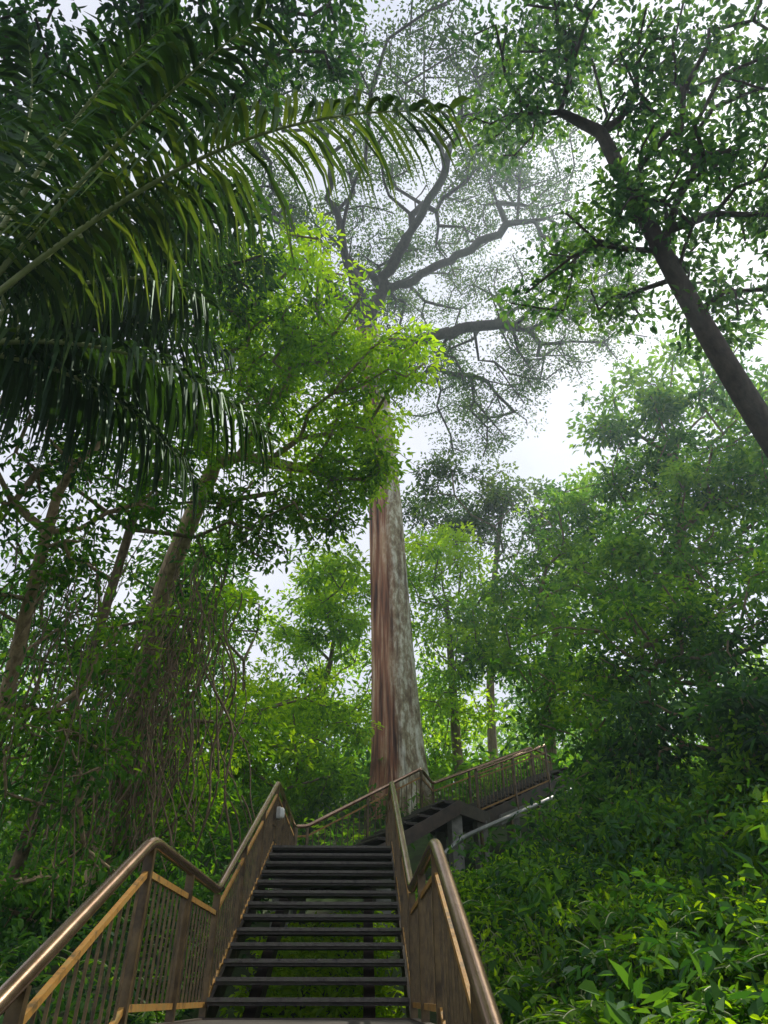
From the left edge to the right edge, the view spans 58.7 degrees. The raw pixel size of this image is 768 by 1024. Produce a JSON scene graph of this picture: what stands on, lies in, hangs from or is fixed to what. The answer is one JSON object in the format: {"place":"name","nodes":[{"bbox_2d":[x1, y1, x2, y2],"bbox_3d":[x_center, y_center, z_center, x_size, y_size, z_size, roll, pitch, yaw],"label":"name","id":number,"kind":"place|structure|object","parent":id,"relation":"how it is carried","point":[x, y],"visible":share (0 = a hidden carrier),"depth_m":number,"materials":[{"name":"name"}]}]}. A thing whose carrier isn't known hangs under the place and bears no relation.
{"place":"outdoors","nodes":[
{"label":"outdoors","id":0,"kind":"place"},
{"bbox_2d":[0,780,767,1023],"bbox_3d":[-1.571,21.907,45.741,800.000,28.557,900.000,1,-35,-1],"label":"ground","id":1,"kind":"structure","parent":0,"point":[420,845],"depth_m":8.99,"materials":[{"name":"green plant"}]},
{"bbox_2d":[0,329,199,955],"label":"understory tree","id":2,"kind":"object","parent":1,"relation":"on","point":[47,528],"visible":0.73,"depth_m":8.89,"materials":[{"name":"green plant"}]},
{"bbox_2d":[0,92,250,457],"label":"palm tree","id":3,"kind":"object","parent":1,"relation":"on","point":[177,236],"visible":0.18,"depth_m":8.31,"materials":[{"name":"green plant"}]},
{"bbox_2d":[0,520,260,827],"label":"rainforest tree","id":4,"kind":"object","parent":1,"relation":"on","point":[8,623],"visible":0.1,"depth_m":22.31,"materials":[{"name":"green plant"}]},
{"bbox_2d":[0,408,290,893],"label":"understory tree","id":5,"kind":"object","parent":1,"relation":"on","point":[20,855],"visible":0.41,"depth_m":12.13,"materials":[{"name":"green plant"}]},
{"bbox_2d":[70,527,242,686],"bbox_3d":[-5.315,3.934,14.518,3.069,8.537,3.809,21,-41,-27],"label":"rainforest tree","id":6,"kind":"object","parent":1,"relation":"on","point":[145,573],"visible":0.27,"depth_m":15.50,"materials":[{"name":"green plant"}]},
{"bbox_2d":[0,0,381,390],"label":"canopy tree","id":7,"kind":"object","parent":1,"relation":"on","point":[287,11],"visible":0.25,"depth_m":10.20,"materials":[{"name":"green plant"}]},
{"bbox_2d":[85,571,384,849],"bbox_3d":[-3.754,5.537,18.013,7.709,6.986,8.306,1,-35,-1],"label":"rainforest tree","id":8,"kind":"object","parent":1,"relation":"on","point":[288,752],"visible":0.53,"depth_m":18.03,"materials":[{"name":"green plant"}]},
{"bbox_2d":[0,0,473,528],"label":"palm tree","id":9,"kind":"object","parent":1,"relation":"on","point":[88,386],"visible":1,"depth_m":5.76,"materials":[{"name":"green plant"}]},
{"bbox_2d":[80,199,453,890],"bbox_3d":[-3.612,0.891,12.470,10.733,12.072,6.337,-23,-41,29],"label":"rainforest tree","id":10,"kind":"object","parent":1,"relation":"on","point":[298,349],"visible":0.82,"depth_m":12.91,"materials":[{"name":"green plant"}]},
{"bbox_2d":[0,468,258,939],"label":"hanging vines","id":11,"kind":"object","parent":10,"relation":"hanging from","point":[151,742],"visible":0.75,"depth_m":10.87,"materials":[{"name":"green plant"}]},
{"bbox_2d":[243,537,409,804],"bbox_3d":[-2.402,5.912,27.273,6.580,11.055,7.962,-15,-38,21],"label":"rainforest tree","id":12,"kind":"object","parent":1,"relation":"on","point":[325,606],"visible":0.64,"depth_m":27.03,"materials":[{"name":"green plant"}]},
{"bbox_2d":[155,767,577,1023],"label":"outdoor staircase","id":13,"kind":"structure","parent":1,"relation":"on","point":[364,869],"depth_m":7.42,"materials":[{"name":"metal"}]},
{"bbox_2d":[0,781,295,1023],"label":"stair railing","id":14,"kind":"object","parent":13,"relation":"on","point":[15,989],"visible":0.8,"depth_m":4.10,"materials":[{"name":"brown wood"}]},
{"bbox_2d":[272,804,284,825],"bbox_3d":[-1.487,4.277,9.644,0.167,0.280,0.132,1,-35,-1],"label":"stair light","id":15,"kind":"object","parent":14,"relation":"attached to","point":[278,813],"visible":0.99,"depth_m":9.61,"materials":[{"name":"white plastic"}]},
{"bbox_2d":[294,747,552,845],"bbox_3d":[1.692,6.631,15.334,8.398,3.996,0.731,27,-44,-33],"label":"stair railing","id":16,"kind":"object","parent":13,"relation":"on","point":[422,772],"visible":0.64,"depth_m":14.45,"materials":[{"name":"brown wood"}]},
{"bbox_2d":[385,781,502,1023],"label":"stair railing","id":17,"kind":"object","parent":13,"relation":"on","point":[449,983],"visible":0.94,"depth_m":3.84,"materials":[{"name":"brown wood"}]},
{"bbox_2d":[444,790,566,868],"bbox_3d":[2.585,6.347,13.904,4.880,2.212,0.278,30,-45,-35],"label":"metal pipe handrail","id":18,"kind":"object","parent":13,"relation":"attached to","point":[485,827],"visible":0.54,"depth_m":13.63,"materials":[{"name":"grey metal"}]},
{"bbox_2d":[474,744,551,809],"bbox_3d":[2.925,6.043,15.273,2.505,2.143,0.072,25,-43,-31],"label":"stair railing","id":19,"kind":"object","parent":13,"relation":"on","point":[513,764],"visible":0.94,"depth_m":15.28,"materials":[{"name":"brown metal"}]},
{"bbox_2d":[0,726,767,1023],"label":"undergrowth foliage","id":20,"kind":"object","parent":1,"relation":"on","point":[659,997],"visible":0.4,"depth_m":6.95,"materials":[{"name":"green plant"}]},
{"bbox_2d":[0,780,767,1023],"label":"fern plants","id":21,"kind":"object","parent":1,"relation":"on","point":[586,1008],"visible":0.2,"depth_m":5.86,"materials":[{"name":"green plant"}]},
{"bbox_2d":[0,574,767,798],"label":"distant forest foliage","id":22,"kind":"object","parent":1,"relation":"on","point":[502,731],"visible":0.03,"depth_m":48.81,"materials":[{"name":"green plant"}]},
{"bbox_2d":[189,0,666,820],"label":"giant rainforest tree","id":23,"kind":"object","parent":1,"relation":"on","point":[397,744],"visible":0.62,"depth_m":33.90,"materials":[{"name":"green plant"}]},
{"bbox_2d":[404,521,542,790],"bbox_3d":[3.132,5.473,28.441,7.677,11.952,8.484,1,-35,-1],"label":"rainforest tree","id":24,"kind":"object","parent":1,"relation":"on","point":[453,706],"visible":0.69,"depth_m":28.12,"materials":[{"name":"green plant"}]},
{"bbox_2d":[399,449,608,771],"bbox_3d":[5.485,4.105,31.221,9.689,15.195,8.492,-17,-39,22],"label":"rainforest tree","id":25,"kind":"object","parent":1,"relation":"on","point":[498,500],"visible":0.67,"depth_m":32.98,"materials":[{"name":"green plant"}]},
{"bbox_2d":[452,462,640,767],"bbox_3d":[5.992,3.614,24.493,6.175,11.950,7.498,-25,-42,30],"label":"rainforest tree","id":26,"kind":"object","parent":1,"relation":"on","point":[512,616],"visible":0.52,"depth_m":24.03,"materials":[{"name":"green plant"}]},
{"bbox_2d":[432,0,767,457],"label":"leaning tree","id":27,"kind":"object","parent":1,"relation":"on","point":[631,194],"visible":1,"depth_m":11.40,"materials":[{"name":"green plant"}]},
{"bbox_2d":[521,754,679,862],"bbox_3d":[3.235,4.746,10.589,2.491,2.029,1.984,1,-35,-1],"label":"broadleaf shrub","id":28,"kind":"object","parent":1,"relation":"on","point":[595,758],"visible":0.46,"depth_m":10.47,"materials":[{"name":"green plant"}]},
{"bbox_2d":[472,839,767,1023],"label":"broadleaf plants","id":29,"kind":"object","parent":1,"relation":"on","point":[511,1003],"visible":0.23,"depth_m":6.15,"materials":[{"name":"green plant"}]},
{"bbox_2d":[485,539,767,831],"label":"rainforest tree","id":30,"kind":"object","parent":1,"relation":"on","point":[681,634],"visible":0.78,"depth_m":13.72,"materials":[{"name":"green plant"}]},
{"bbox_2d":[527,383,767,784],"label":"rainforest tree","id":31,"kind":"object","parent":1,"relation":"on","point":[631,557],"visible":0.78,"depth_m":17.38,"materials":[{"name":"green plant"}]},
{"bbox_2d":[532,567,767,831],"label":"rainforest tree","id":32,"kind":"object","parent":1,"relation":"on","point":[639,706],"visible":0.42,"depth_m":11.28,"materials":[{"name":"green plant"}]},
{"bbox_2d":[543,318,767,681],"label":"rainforest tree","id":33,"kind":"object","parent":1,"relation":"on","point":[661,406],"visible":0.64,"depth_m":22.05,"materials":[{"name":"green plant"}]},
{"bbox_2d":[585,712,767,878],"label":"broadleaf shrub","id":34,"kind":"object","parent":1,"relation":"on","point":[724,781],"visible":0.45,"depth_m":8.62,"materials":[{"name":"green plant"}]},
{"bbox_2d":[667,664,767,795],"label":"broadleaf shrub","id":35,"kind":"object","parent":1,"relation":"on","point":[752,695],"visible":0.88,"depth_m":8.82,"materials":[{"name":"green plant"}]},
{"bbox_2d":[713,786,767,881],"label":"broadleaf shrub","id":36,"kind":"object","parent":1,"relation":"on","point":[754,813],"visible":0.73,"depth_m":6.69,"materials":[{"name":"green plant"}]},
{"bbox_2d":[0,0,767,801],"label":"sky","id":37,"kind":"structure","parent":0,"point":[546,454],"materials":[{"name":"white"}]}
]}

